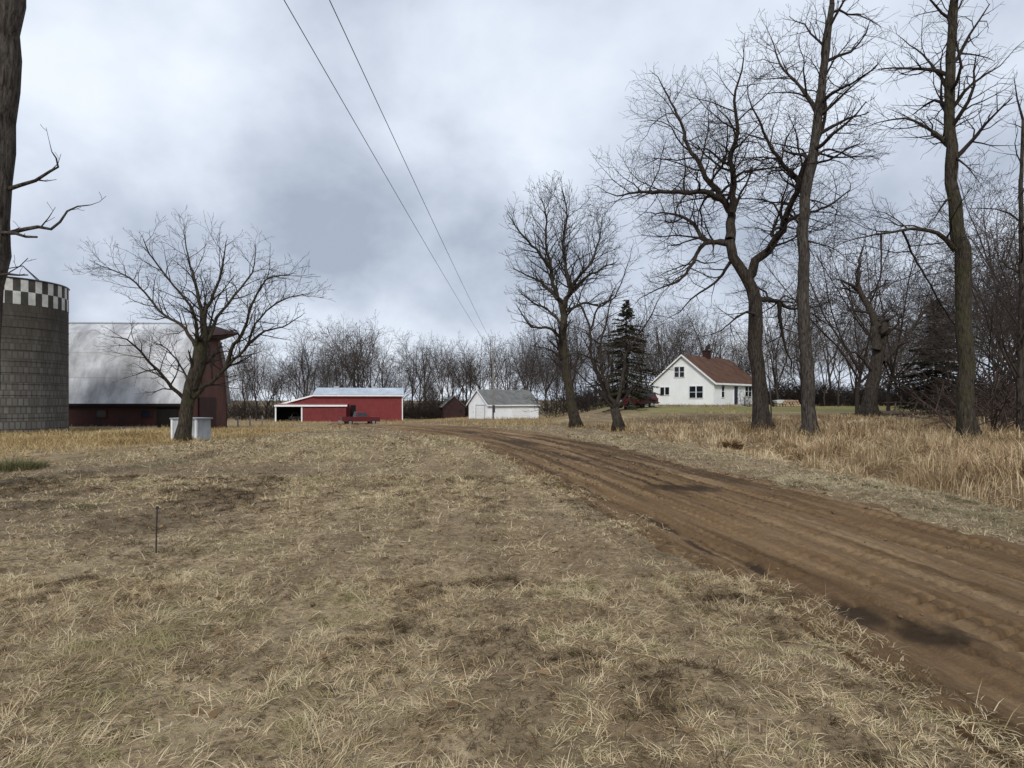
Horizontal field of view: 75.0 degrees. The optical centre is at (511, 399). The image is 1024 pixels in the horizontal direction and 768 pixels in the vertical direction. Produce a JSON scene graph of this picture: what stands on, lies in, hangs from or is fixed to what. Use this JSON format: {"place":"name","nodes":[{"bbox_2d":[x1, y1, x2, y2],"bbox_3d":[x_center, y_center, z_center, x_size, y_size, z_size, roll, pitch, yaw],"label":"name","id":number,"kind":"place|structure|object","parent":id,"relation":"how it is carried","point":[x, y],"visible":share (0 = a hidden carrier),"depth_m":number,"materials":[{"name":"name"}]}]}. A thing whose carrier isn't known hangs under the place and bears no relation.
{"place":"outdoors","nodes":[
{"label":"outdoors","id":0,"kind":"place"},
{"bbox_2d":[0,400,1023,767],"bbox_3d":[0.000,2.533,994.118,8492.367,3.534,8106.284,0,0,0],"label":"ground","id":1,"kind":"structure","parent":0,"point":[470,530],"depth_m":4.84,"materials":[{"name":"plant"}]},
{"bbox_2d":[0,456,52,471],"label":"weed clump","id":2,"kind":"object","parent":1,"relation":"on","point":[11,465],"visible":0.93,"depth_m":15.41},
{"bbox_2d":[0,265,69,433],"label":"silo","id":3,"kind":"object","parent":1,"relation":"on","point":[34,392],"visible":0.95,"depth_m":44.80,"materials":[{"name":"concrete"}]},
{"bbox_2d":[0,0,105,388],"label":"old tree","id":4,"kind":"object","parent":1,"relation":"on","point":[12,14],"visible":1,"depth_m":11.91,"materials":[{"name":"grey plant"}]},
{"bbox_2d":[69,322,237,428],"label":"barn","id":5,"kind":"structure","parent":1,"relation":"on","point":[100,396],"depth_m":58.49,"materials":[{"name":"weathered tin"},{"name":"red painted wood boards"},{"name":"dark trim"}]},
{"bbox_2d":[156,408,177,428],"bbox_3d":[-29.918,1.724,57.885,1.800,2.050,0.076,0,0,-3],"label":"door","id":6,"kind":"structure","parent":5,"relation":"in","point":[163,415],"depth_m":57.83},
{"bbox_2d":[198,397,215,427],"bbox_3d":[-28.736,1.199,62.996,0.085,2.900,4.000,0,0,-3],"label":"barn door","id":7,"kind":"structure","parent":5,"relation":"in","point":[206,405],"depth_m":63.07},
{"bbox_2d":[0,425,312,463],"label":"golden grass","id":8,"kind":"structure","parent":1,"relation":"on","point":[132,437],"depth_m":34.92,"materials":[{"name":"plant"}]},
{"bbox_2d":[170,417,212,440],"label":"well house","id":9,"kind":"structure","parent":1,"relation":"on","point":[201,426],"depth_m":32.47,"materials":[{"name":"metal"}]},
{"bbox_2d":[67,205,332,441],"bbox_3d":[-14.397,-3.479,30.252,13.765,11.142,7.904,0,0,0],"label":"box elder tree","id":10,"kind":"object","parent":1,"relation":"on","point":[199,360],"visible":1,"depth_m":29.74,"materials":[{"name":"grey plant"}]},
{"bbox_2d":[229,352,270,415],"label":"bare tree","id":11,"kind":"object","parent":1,"relation":"on","point":[249,384],"visible":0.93,"depth_m":111.45,"materials":[{"name":"grey plant"}]},
{"bbox_2d":[226,328,275,420],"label":"bare tree","id":12,"kind":"object","parent":1,"relation":"on","point":[253,367],"visible":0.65,"depth_m":115.06,"materials":[{"name":"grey plant"}]},
{"bbox_2d":[233,345,300,411],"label":"bare tree","id":13,"kind":"object","parent":1,"relation":"on","point":[275,383],"visible":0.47,"depth_m":137.21,"materials":[{"name":"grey plant"}]},
{"bbox_2d":[258,322,338,397],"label":"bare tree","id":14,"kind":"object","parent":1,"relation":"on","point":[305,354],"visible":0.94,"depth_m":131.69,"materials":[{"name":"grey plant"}]},
{"bbox_2d":[292,319,350,392],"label":"bare tree","id":15,"kind":"object","parent":1,"relation":"on","point":[324,354],"visible":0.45,"depth_m":147.91,"materials":[{"name":"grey plant"}]},
{"bbox_2d":[302,338,357,395],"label":"bare tree","id":16,"kind":"object","parent":1,"relation":"on","point":[335,372],"visible":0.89,"depth_m":128.91,"materials":[{"name":"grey plant"}]},
{"bbox_2d":[274,386,403,421],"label":"red shed","id":17,"kind":"structure","parent":1,"relation":"on","point":[335,403],"depth_m":110.91,"materials":[{"name":"wood"}]},
{"bbox_2d":[323,317,372,387],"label":"bare tree","id":18,"kind":"object","parent":1,"relation":"on","point":[349,353],"visible":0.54,"depth_m":134.84,"materials":[{"name":"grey plant"}]},
{"bbox_2d":[311,323,386,387],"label":"bare tree","id":19,"kind":"object","parent":1,"relation":"on","point":[359,362],"visible":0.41,"depth_m":142.98,"materials":[{"name":"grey plant"}]},
{"bbox_2d":[307,315,393,387],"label":"bare tree","id":20,"kind":"object","parent":1,"relation":"on","point":[365,361],"visible":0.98,"depth_m":130.46,"materials":[{"name":"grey plant"}]},
{"bbox_2d":[315,315,391,387],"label":"bare tree","id":21,"kind":"object","parent":1,"relation":"on","point":[348,338],"visible":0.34,"depth_m":158.01,"materials":[{"name":"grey plant"}]},
{"bbox_2d":[338,412,380,423],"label":"pickup truck","id":22,"kind":"object","parent":1,"relation":"on","point":[360,416],"visible":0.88,"depth_m":89.26,"materials":[{"name":"red paint"}]},
{"bbox_2d":[338,325,404,387],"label":"bare tree","id":23,"kind":"object","parent":1,"relation":"on","point":[370,355],"visible":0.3,"depth_m":156.42,"materials":[{"name":"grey plant"}]},
{"bbox_2d":[362,329,411,387],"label":"bare tree","id":24,"kind":"object","parent":1,"relation":"on","point":[387,377],"visible":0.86,"depth_m":140.97,"materials":[{"name":"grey plant"}]},
{"bbox_2d":[391,337,436,401],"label":"bare tree","id":25,"kind":"object","parent":1,"relation":"on","point":[413,365],"visible":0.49,"depth_m":160.37,"materials":[{"name":"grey plant"}]},
{"bbox_2d":[392,327,462,405],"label":"bare tree","id":26,"kind":"object","parent":1,"relation":"on","point":[416,371],"visible":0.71,"depth_m":155.76,"materials":[{"name":"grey plant"}]},
{"bbox_2d":[415,331,468,401],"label":"bare tree","id":27,"kind":"object","parent":1,"relation":"on","point":[441,369],"visible":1,"depth_m":132.47,"materials":[{"name":"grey plant"}]},
{"bbox_2d":[440,396,466,418],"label":"barn","id":28,"kind":"structure","parent":1,"relation":"on","point":[455,408],"depth_m":126.45,"materials":[{"name":"red"}]},
{"bbox_2d":[439,343,484,402],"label":"bare tree","id":29,"kind":"object","parent":1,"relation":"on","point":[451,374],"visible":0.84,"depth_m":140.52,"materials":[{"name":"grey plant"}]},
{"bbox_2d":[451,352,489,393],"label":"bare tree","id":30,"kind":"object","parent":1,"relation":"on","point":[475,378],"visible":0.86,"depth_m":144.82,"materials":[{"name":"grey plant"}]},
{"bbox_2d":[440,331,502,388],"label":"bare tree","id":31,"kind":"object","parent":1,"relation":"on","point":[461,364],"visible":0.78,"depth_m":147.91,"materials":[{"name":"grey plant"}]},
{"bbox_2d":[490,348,495,419],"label":"utility pole","id":32,"kind":"object","parent":1,"relation":"on","point":[493,408],"visible":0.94,"depth_m":91.92,"materials":[{"name":"wood"}]},
{"bbox_2d":[284,0,488,347],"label":"power line","id":33,"kind":"object","parent":32,"relation":"attached to","point":[361,133],"visible":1,"depth_m":20.52,"materials":[{"name":"metal"}]},
{"bbox_2d":[329,0,490,340],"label":"power line","id":34,"kind":"object","parent":32,"relation":"attached to","point":[392,134],"visible":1,"depth_m":20.48,"materials":[{"name":"metal"}]},
{"bbox_2d":[479,329,526,388],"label":"bare tree","id":35,"kind":"object","parent":1,"relation":"on","point":[490,349],"visible":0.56,"depth_m":156.96,"materials":[{"name":"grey plant"}]},
{"bbox_2d":[466,389,540,418],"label":"garage","id":36,"kind":"structure","parent":1,"relation":"on","point":[511,403],"depth_m":100.86,"materials":[{"name":"white"}]},
{"bbox_2d":[512,406,528,418],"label":"garage door","id":37,"kind":"structure","parent":36,"relation":"in","point":[519,412],"depth_m":101.18,"materials":[{"name":"white paint"}]},
{"bbox_2d":[4,403,1018,442],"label":"base grass","id":38,"kind":"structure","parent":1,"relation":"on","point":[605,429],"depth_m":44.09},
{"bbox_2d":[0,427,1023,753],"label":"dead leaves","id":39,"kind":"object","parent":1,"relation":"on","point":[450,703],"visible":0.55,"depth_m":7.51,"materials":[{"name":"brown plant"}]},
{"bbox_2d":[487,338,536,389],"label":"bare tree","id":40,"kind":"object","parent":1,"relation":"on","point":[506,366],"visible":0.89,"depth_m":136.10,"materials":[{"name":"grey plant"}]},
{"bbox_2d":[483,358,542,392],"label":"wood tree","id":41,"kind":"object","parent":1,"relation":"on","point":[513,380],"visible":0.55,"depth_m":140.64,"materials":[{"name":"grey plant"}]},
{"bbox_2d":[504,333,551,389],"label":"bare tree","id":42,"kind":"object","parent":1,"relation":"on","point":[517,370],"visible":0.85,"depth_m":133.54,"materials":[{"name":"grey plant"}]},
{"bbox_2d":[504,320,557,393],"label":"bare tree","id":43,"kind":"object","parent":1,"relation":"on","point":[525,336],"visible":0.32,"depth_m":159.94,"materials":[{"name":"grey plant"}]},
{"bbox_2d":[530,356,563,410],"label":"bare tree","id":44,"kind":"object","parent":1,"relation":"on","point":[541,383],"visible":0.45,"depth_m":144.71,"materials":[{"name":"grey plant"}]},
{"bbox_2d":[508,305,586,407],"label":"bare tree","id":45,"kind":"object","parent":1,"relation":"on","point":[539,345],"visible":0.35,"depth_m":158.22,"materials":[{"name":"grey plant"}]},
{"bbox_2d":[535,342,569,413],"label":"bare tree","id":46,"kind":"object","parent":1,"relation":"on","point":[544,365],"visible":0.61,"depth_m":130.98,"materials":[{"name":"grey plant"}]},
{"bbox_2d":[523,392,587,417],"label":"brush shrub","id":47,"kind":"object","parent":1,"relation":"on","point":[550,409],"visible":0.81,"depth_m":92.44,"materials":[{"name":"brown plant"}]},
{"bbox_2d":[501,170,632,427],"bbox_3d":[3.534,-6.438,42.386,8.917,16.908,8.079,0,0,0],"label":"ash tree","id":48,"kind":"object","parent":1,"relation":"on","point":[562,347],"visible":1,"depth_m":41.84,"materials":[{"name":"brown plant"}]},
{"bbox_2d":[545,384,604,412],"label":"brush shrub","id":49,"kind":"object","parent":1,"relation":"on","point":[585,402],"visible":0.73,"depth_m":87.96,"materials":[{"name":"brown plant"}]},
{"bbox_2d":[535,302,616,384],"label":"bare tree","id":50,"kind":"object","parent":1,"relation":"on","point":[575,338],"visible":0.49,"depth_m":115.40,"materials":[{"name":"grey plant"}]},
{"bbox_2d":[583,309,621,390],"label":"bare tree","id":51,"kind":"object","parent":1,"relation":"on","point":[609,329],"visible":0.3,"depth_m":103.25,"materials":[{"name":"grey plant"}]},
{"bbox_2d":[546,240,685,430],"bbox_3d":[5.563,-3.563,35.399,7.518,10.796,5.166,0,0,0],"label":"scrub tree","id":52,"kind":"object","parent":1,"relation":"on","point":[614,406],"visible":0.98,"depth_m":35.05,"materials":[{"name":"brown plant"}]},
{"bbox_2d":[586,299,663,412],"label":"spruce tree","id":53,"kind":"object","parent":1,"relation":"on","point":[614,391],"visible":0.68,"depth_m":70.62,"materials":[{"name":"green plant"}]},
{"bbox_2d":[615,392,658,407],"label":"parked car","id":54,"kind":"object","parent":1,"relation":"on","point":[635,401],"visible":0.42,"depth_m":70.93,"materials":[{"name":"red paint"}]},
{"bbox_2d":[619,299,655,385],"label":"bare tree","id":55,"kind":"object","parent":1,"relation":"on","point":[647,341],"visible":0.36,"depth_m":111.06,"materials":[{"name":"grey plant"}]},
{"bbox_2d":[591,319,715,388],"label":"bare tree","id":56,"kind":"object","parent":1,"relation":"on","point":[694,354],"visible":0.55,"depth_m":94.74,"materials":[{"name":"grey plant"}]},
{"bbox_2d":[612,301,709,379],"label":"bare tree","id":57,"kind":"object","parent":1,"relation":"on","point":[668,337],"visible":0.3,"depth_m":119.80,"materials":[{"name":"grey plant"}]},
{"bbox_2d":[648,312,702,371],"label":"bare tree","id":58,"kind":"object","parent":1,"relation":"on","point":[672,347],"visible":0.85,"depth_m":101.56,"materials":[{"name":"grey plant"}]},
{"bbox_2d":[631,291,726,372],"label":"bare tree","id":59,"kind":"object","parent":1,"relation":"on","point":[674,332],"visible":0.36,"depth_m":120.15,"materials":[{"name":"grey plant"}]},
{"bbox_2d":[654,304,722,358],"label":"bare tree","id":60,"kind":"object","parent":1,"relation":"on","point":[689,336],"visible":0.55,"depth_m":110.10,"materials":[{"name":"grey plant"}]},
{"bbox_2d":[649,350,751,406],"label":"farmhouse","id":61,"kind":"object","parent":1,"relation":"on","point":[705,377],"visible":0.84,"depth_m":75.94,"materials":[{"name":"white"}]},
{"bbox_2d":[689,385,703,397],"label":"window","id":62,"kind":"structure","parent":61,"relation":"in","point":[695,391],"depth_m":74.35,"materials":[{"name":"glass"}]},
{"bbox_2d":[664,291,736,355],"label":"bare tree","id":63,"kind":"object","parent":1,"relation":"on","point":[696,335],"visible":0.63,"depth_m":113.58,"materials":[{"name":"grey plant"}]},
{"bbox_2d":[665,323,742,363],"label":"bare tree","id":64,"kind":"object","parent":1,"relation":"on","point":[716,354],"visible":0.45,"depth_m":105.79,"materials":[{"name":"grey plant"}]},
{"bbox_2d":[650,314,782,375],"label":"bare tree","id":65,"kind":"object","parent":1,"relation":"on","point":[725,342],"visible":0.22,"depth_m":116.13,"materials":[{"name":"grey plant"}]},
{"bbox_2d":[579,28,891,431],"bbox_3d":[10.024,-7.449,29.831,14.369,18.185,10.100,0,0,0],"label":"oak tree","id":66,"kind":"object","parent":1,"relation":"on","point":[760,401],"visible":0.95,"depth_m":29.52,"materials":[{"name":"brown plant"}]},
{"bbox_2d":[699,322,785,376],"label":"bare tree","id":67,"kind":"object","parent":1,"relation":"on","point":[731,357],"visible":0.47,"depth_m":100.06,"materials":[{"name":"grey plant"}]},
{"bbox_2d":[711,269,823,399],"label":"bare tree","id":68,"kind":"object","parent":1,"relation":"on","point":[775,373],"visible":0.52,"depth_m":83.07,"materials":[{"name":"grey plant"}]},
{"bbox_2d":[739,278,838,385],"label":"bare tree","id":69,"kind":"object","parent":1,"relation":"on","point":[794,339],"visible":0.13,"depth_m":97.09,"materials":[{"name":"grey plant"}]},
{"bbox_2d":[764,291,833,380],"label":"bare tree","id":70,"kind":"object","parent":1,"relation":"on","point":[815,344],"visible":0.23,"depth_m":92.08,"materials":[{"name":"grey plant"}]},
{"bbox_2d":[575,412,1023,509],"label":"tall grass","id":71,"kind":"structure","parent":1,"relation":"on","point":[1005,454],"depth_m":19.81,"materials":[{"name":"plant"}]},
{"bbox_2d":[774,317,844,402],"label":"bare tree","id":72,"kind":"object","parent":1,"relation":"on","point":[790,353],"visible":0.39,"depth_m":87.47,"materials":[{"name":"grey plant"}]},
{"bbox_2d":[771,380,853,405],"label":"brush shrub","id":73,"kind":"object","parent":1,"relation":"on","point":[827,401],"visible":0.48,"depth_m":85.65,"materials":[{"name":"brown plant"}]},
{"bbox_2d":[734,0,897,435],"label":"cottonwood tree","id":74,"kind":"object","parent":1,"relation":"on","point":[808,416],"visible":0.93,"depth_m":26.83,"materials":[{"name":"grey plant"}]},
{"bbox_2d":[773,319,897,405],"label":"bare tree","id":75,"kind":"object","parent":1,"relation":"on","point":[821,369],"visible":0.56,"depth_m":80.78,"materials":[{"name":"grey plant"}]},
{"bbox_2d":[811,316,864,406],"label":"bare tree","id":76,"kind":"object","parent":1,"relation":"on","point":[839,371],"visible":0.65,"depth_m":77.36,"materials":[{"name":"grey plant"}]},
{"bbox_2d":[725,198,996,411],"bbox_3d":[27.009,-6.936,50.623,22.305,17.014,14.416,0,0,9],"label":"bare tree","id":77,"kind":"object","parent":1,"relation":"on","point":[859,368],"visible":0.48,"depth_m":50.15,"materials":[{"name":"grey plant"}]},
{"bbox_2d":[824,292,903,391],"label":"bare tree","id":78,"kind":"object","parent":1,"relation":"on","point":[851,343],"visible":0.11,"depth_m":124.06,"materials":[{"name":"grey plant"}]},
{"bbox_2d":[822,307,917,379],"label":"bare tree","id":79,"kind":"object","parent":1,"relation":"on","point":[864,344],"visible":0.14,"depth_m":110.28,"materials":[{"name":"grey plant"}]},
{"bbox_2d":[821,289,922,386],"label":"bare tree","id":80,"kind":"object","parent":1,"relation":"on","point":[855,382],"visible":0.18,"depth_m":112.59,"materials":[{"name":"grey plant"}]},
{"bbox_2d":[825,240,934,417],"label":"broken tree","id":81,"kind":"object","parent":1,"relation":"on","point":[880,330],"visible":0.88,"depth_m":43.74,"materials":[{"name":"brown plant"}]},
{"bbox_2d":[827,315,950,386],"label":"bare tree","id":82,"kind":"object","parent":1,"relation":"on","point":[863,352],"visible":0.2,"depth_m":79.09,"materials":[{"name":"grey plant"}]},
{"bbox_2d":[773,191,1007,410],"bbox_3d":[28.307,-7.174,48.547,16.082,17.519,19.384,0,0,38],"label":"bare tree","id":83,"kind":"object","parent":1,"relation":"on","point":[890,366],"visible":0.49,"depth_m":49.38,"materials":[{"name":"grey plant"}]},
{"bbox_2d":[880,401,925,415],"bbox_3d":[26.887,0.608,46.048,3.419,1.036,0.634,0,0,0],"label":"fallen log","id":84,"kind":"object","parent":1,"relation":"on","point":[895,412],"visible":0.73,"depth_m":45.89,"materials":[{"name":"brown wood"}]},
{"bbox_2d":[866,296,950,406],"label":"bare tree","id":85,"kind":"object","parent":1,"relation":"on","point":[897,365],"visible":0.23,"depth_m":65.18,"materials":[{"name":"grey plant"}]},
{"bbox_2d":[809,139,1023,409],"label":"bare tree","id":86,"kind":"object","parent":1,"relation":"on","point":[979,238],"visible":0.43,"depth_m":43.31,"materials":[{"name":"grey plant"}]},
{"bbox_2d":[822,0,1023,440],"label":"cottonwood tree","id":87,"kind":"object","parent":1,"relation":"on","point":[958,243],"visible":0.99,"depth_m":23.85,"materials":[{"name":"brown plant"}]},
{"bbox_2d":[847,358,1002,412],"bbox_3d":[31.774,-1.087,50.933,12.359,4.680,8.694,0,0,42],"label":"brush shrub","id":88,"kind":"object","parent":1,"relation":"on","point":[903,394],"visible":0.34,"depth_m":51.05,"materials":[{"name":"brown plant"}]},
{"bbox_2d":[885,299,980,409],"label":"spruce tree","id":89,"kind":"object","parent":1,"relation":"on","point":[922,365],"visible":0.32,"depth_m":49.89,"materials":[{"name":"green plant"}]},
{"bbox_2d":[890,251,987,390],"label":"bare tree","id":90,"kind":"object","parent":1,"relation":"on","point":[930,291],"visible":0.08,"depth_m":101.01,"materials":[{"name":"grey plant"}]},
{"bbox_2d":[887,374,992,416],"bbox_3d":[28.912,-0.283,45.890,4.928,3.088,8.350,0,0,-11],"label":"brush shrub","id":91,"kind":"object","parent":1,"relation":"on","point":[927,402],"visible":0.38,"depth_m":46.02,"materials":[{"name":"brown plant"}]},
{"bbox_2d":[857,339,1023,432],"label":"brush shrub","id":92,"kind":"object","parent":1,"relation":"on","point":[1000,405],"visible":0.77,"depth_m":28.66,"materials":[{"name":"red plant"}]},
{"bbox_2d":[883,179,1018,364],"bbox_3d":[28.041,-5.444,36.004,15.263,14.186,8.933,0,0,-6],"label":"bare tree","id":93,"kind":"object","parent":1,"relation":"on","point":[953,303],"visible":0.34,"depth_m":36.98,"materials":[{"name":"grey plant"}]},
{"bbox_2d":[901,251,1018,424],"bbox_3d":[22.497,-2.737,33.181,9.177,8.673,10.878,0,0,-13],"label":"bare tree","id":94,"kind":"object","parent":1,"relation":"on","point":[990,357],"visible":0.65,"depth_m":31.87,"materials":[{"name":"grey plant"}]},
{"bbox_2d":[897,196,1023,384],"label":"bare tree","id":95,"kind":"object","parent":1,"relation":"on","point":[1010,321],"visible":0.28,"depth_m":38.89,"materials":[{"name":"grey plant"}]},
{"bbox_2d":[910,371,1023,423],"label":"brush shrub","id":96,"kind":"object","parent":1,"relation":"on","point":[952,407],"visible":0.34,"depth_m":35.57,"materials":[{"name":"red plant"}]},
{"bbox_2d":[913,169,1023,380],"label":"bare tree","id":97,"kind":"object","parent":1,"relation":"on","point":[1001,347],"visible":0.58,"depth_m":31.51,"materials":[{"name":"grey plant"}]},
{"bbox_2d":[926,204,1018,324],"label":"bare tree","id":98,"kind":"object","parent":1,"relation":"on","point":[976,257],"visible":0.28,"depth_m":43.45,"materials":[{"name":"grey plant"}]},
{"bbox_2d":[930,221,1017,386],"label":"bare tree","id":99,"kind":"object","parent":1,"relation":"on","point":[985,304],"visible":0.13,"depth_m":45.05,"materials":[{"name":"grey plant"}]},
{"bbox_2d":[925,373,1023,425],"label":"brush shrub","id":100,"kind":"object","parent":1,"relation":"on","point":[978,403],"visible":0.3,"depth_m":32.62,"materials":[{"name":"red plant"}]},
{"bbox_2d":[964,71,1023,433],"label":"slim tree","id":101,"kind":"object","parent":1,"relation":"on","point":[1018,369],"visible":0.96,"depth_m":26.94,"materials":[{"name":"brown plant"}]},
{"bbox_2d":[8,0,1023,400],"label":"sky","id":102,"kind":"structure","parent":0,"point":[225,110],"materials":[{"name":"grey"}]},
{"bbox_2d":[69,404,998,432],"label":"rough grass","id":103,"kind":"structure","parent":0,"point":[491,422],"depth_m":66.57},
{"bbox_2d":[327,423,1023,767],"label":"dirt road","id":104,"kind":"structure","parent":0,"point":[994,663],"depth_m":6.67,"materials":[{"name":"soil"}]},
{"bbox_2d":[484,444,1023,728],"bbox_3d":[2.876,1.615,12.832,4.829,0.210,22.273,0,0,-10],"label":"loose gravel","id":105,"kind":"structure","parent":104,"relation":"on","point":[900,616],"depth_m":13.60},
{"bbox_2d":[540,424,1023,542],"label":"verge grass","id":106,"kind":"structure","parent":0,"point":[828,482],"depth_m":12.43,"materials":[{"name":"plant"}]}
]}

